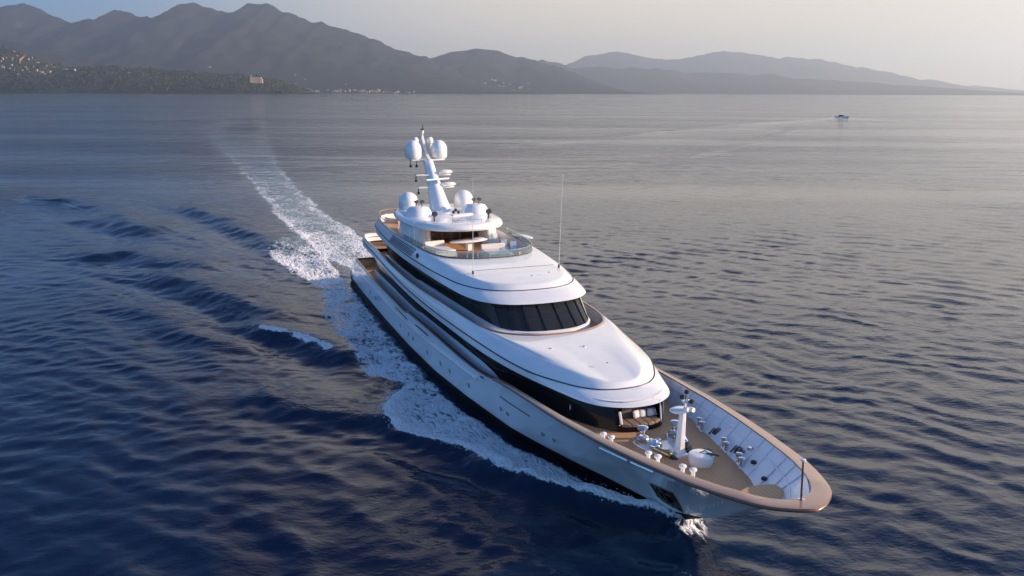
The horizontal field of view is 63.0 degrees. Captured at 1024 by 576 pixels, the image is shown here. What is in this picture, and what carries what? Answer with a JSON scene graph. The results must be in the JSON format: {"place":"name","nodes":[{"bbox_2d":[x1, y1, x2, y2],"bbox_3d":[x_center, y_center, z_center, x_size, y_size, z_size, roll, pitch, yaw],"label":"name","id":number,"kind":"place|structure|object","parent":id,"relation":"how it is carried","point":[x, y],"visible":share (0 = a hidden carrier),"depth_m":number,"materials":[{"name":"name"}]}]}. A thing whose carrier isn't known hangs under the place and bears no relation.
{"place":"outdoors","nodes":[
{"label":"outdoors","id":0,"kind":"place"},
{"bbox_2d":[0,43,78,67],"bbox_3d":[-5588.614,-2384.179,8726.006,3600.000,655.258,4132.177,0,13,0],"label":"town hill","id":1,"kind":"structure","parent":0,"point":[42,58],"depth_m":8168.41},
{"bbox_2d":[0,39,94,67],"bbox_3d":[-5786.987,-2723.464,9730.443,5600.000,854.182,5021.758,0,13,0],"label":"foothills","id":2,"kind":"structure","parent":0,"point":[45,52],"depth_m":9564.35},
{"bbox_2d":[0,45,318,93],"bbox_3d":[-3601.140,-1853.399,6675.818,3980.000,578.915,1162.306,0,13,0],"label":"headland","id":3,"kind":"structure","parent":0,"point":[166,77],"depth_m":6344.42,"materials":[{"name":"green plant"}]},
{"bbox_2d":[250,75,262,82],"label":"palace","id":4,"kind":"structure","parent":3,"relation":"on","point":[256,79],"depth_m":6434.08,"materials":[{"name":"beige stone"}]},
{"bbox_2d":[0,2,534,93],"bbox_3d":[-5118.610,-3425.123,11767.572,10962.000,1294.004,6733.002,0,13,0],"label":"mountains","id":5,"kind":"structure","parent":0,"point":[267,40],"depth_m":11149.39,"materials":[{"name":"grey stone"}]},
{"bbox_2d":[0,93,1023,575],"bbox_3d":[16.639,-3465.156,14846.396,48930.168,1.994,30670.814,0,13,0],"label":"sea","id":6,"kind":"structure","parent":0,"point":[208,361],"depth_m":91.85,"materials":[{"name":"liquid"}]},
{"bbox_2d":[311,252,631,499],"bbox_3d":[-11.773,3.586,89.896,19.671,1.214,86.796,-3,14,-13],"label":"sea spray","id":7,"kind":"object","parent":6,"relation":"on","point":[462,439],"visible":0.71,"depth_m":59.40,"materials":[{"name":"white liquid"}]},
{"bbox_2d":[350,127,831,519],"bbox_3d":[-1.451,-2.364,75.774,13.562,22.705,84.827,-5,14,-21],"label":"yacht","id":8,"kind":"object","parent":6,"relation":"on","point":[527,346],"visible":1,"depth_m":60.10,"materials":[{"name":"white paint"}]},
{"bbox_2d":[387,245,455,301],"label":"saloon windows","id":9,"kind":"structure","parent":8,"relation":"in","point":[418,274],"depth_m":81.87,"materials":[{"name":"black glass"}]},
{"bbox_2d":[424,240,455,256],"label":"sun bed","id":10,"kind":"object","parent":8,"relation":"on","point":[438,244],"visible":0.74,"depth_m":80.77,"materials":[{"name":"white fabric"}]},
{"bbox_2d":[450,237,486,250],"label":"oval table","id":11,"kind":"object","parent":8,"relation":"on","point":[468,242],"visible":1,"depth_m":82.90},
{"bbox_2d":[480,243,513,256],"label":"sun bed","id":12,"kind":"object","parent":8,"relation":"on","point":[496,248],"visible":0.75,"depth_m":80.06,"materials":[{"name":"white fabric"}]},
{"bbox_2d":[501,239,508,249],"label":"deck lounger","id":13,"kind":"object","parent":8,"relation":"on","point":[505,242],"visible":0.56,"depth_m":83.94,"materials":[{"name":"white fabric"}]},
{"bbox_2d":[510,241,517,253],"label":"deck lounger","id":14,"kind":"object","parent":8,"relation":"on","point":[512,244],"visible":0.91,"depth_m":82.74,"materials":[{"name":"white fabric"}]},
{"bbox_2d":[454,291,587,331],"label":"bridge windows","id":15,"kind":"structure","parent":8,"relation":"in","point":[569,313],"depth_m":65.55,"materials":[{"name":"black glass"}]},
{"bbox_2d":[633,410,638,417],"bbox_3d":[7.925,8.054,53.304,0.500,0.500,0.205,-7,1,-29],"label":"pillow","id":16,"kind":"object","parent":8,"relation":"on","point":[635,413],"visible":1,"depth_m":53.19,"materials":[{"name":"white fabric"}]},
{"bbox_2d":[639,409,645,416],"bbox_3d":[8.369,8.017,53.473,0.500,0.500,0.205,-5,0,-22],"label":"pillow","id":17,"kind":"object","parent":8,"relation":"on","point":[642,412],"visible":1,"depth_m":53.38,"materials":[{"name":"white fabric"}]},
{"bbox_2d":[647,408,653,415],"bbox_3d":[8.917,7.971,53.681,0.500,0.500,0.205,-4,0,-18],"label":"pillow","id":18,"kind":"object","parent":8,"relation":"on","point":[650,411],"visible":1,"depth_m":53.59,"materials":[{"name":"white fabric"}]},
{"bbox_2d":[0,0,1023,89],"label":"sky","id":19,"kind":"structure","parent":0,"point":[959,42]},
{"bbox_2d":[430,49,649,93],"bbox_3d":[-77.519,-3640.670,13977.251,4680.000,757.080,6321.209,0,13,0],"label":"coast hill","id":20,"kind":"structure","parent":0,"point":[486,65],"depth_m":12949.83,"materials":[{"name":"grey stone"}]},
{"bbox_2d":[538,59,1023,94],"bbox_3d":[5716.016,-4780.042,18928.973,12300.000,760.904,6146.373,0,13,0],"label":"bay hills","id":21,"kind":"structure","parent":0,"point":[654,81],"depth_m":17732.38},
{"bbox_2d":[566,51,1023,92],"bbox_3d":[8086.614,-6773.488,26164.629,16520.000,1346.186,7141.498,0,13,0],"label":"hills","id":22,"kind":"structure","parent":0,"point":[751,64],"depth_m":25956.02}
]}

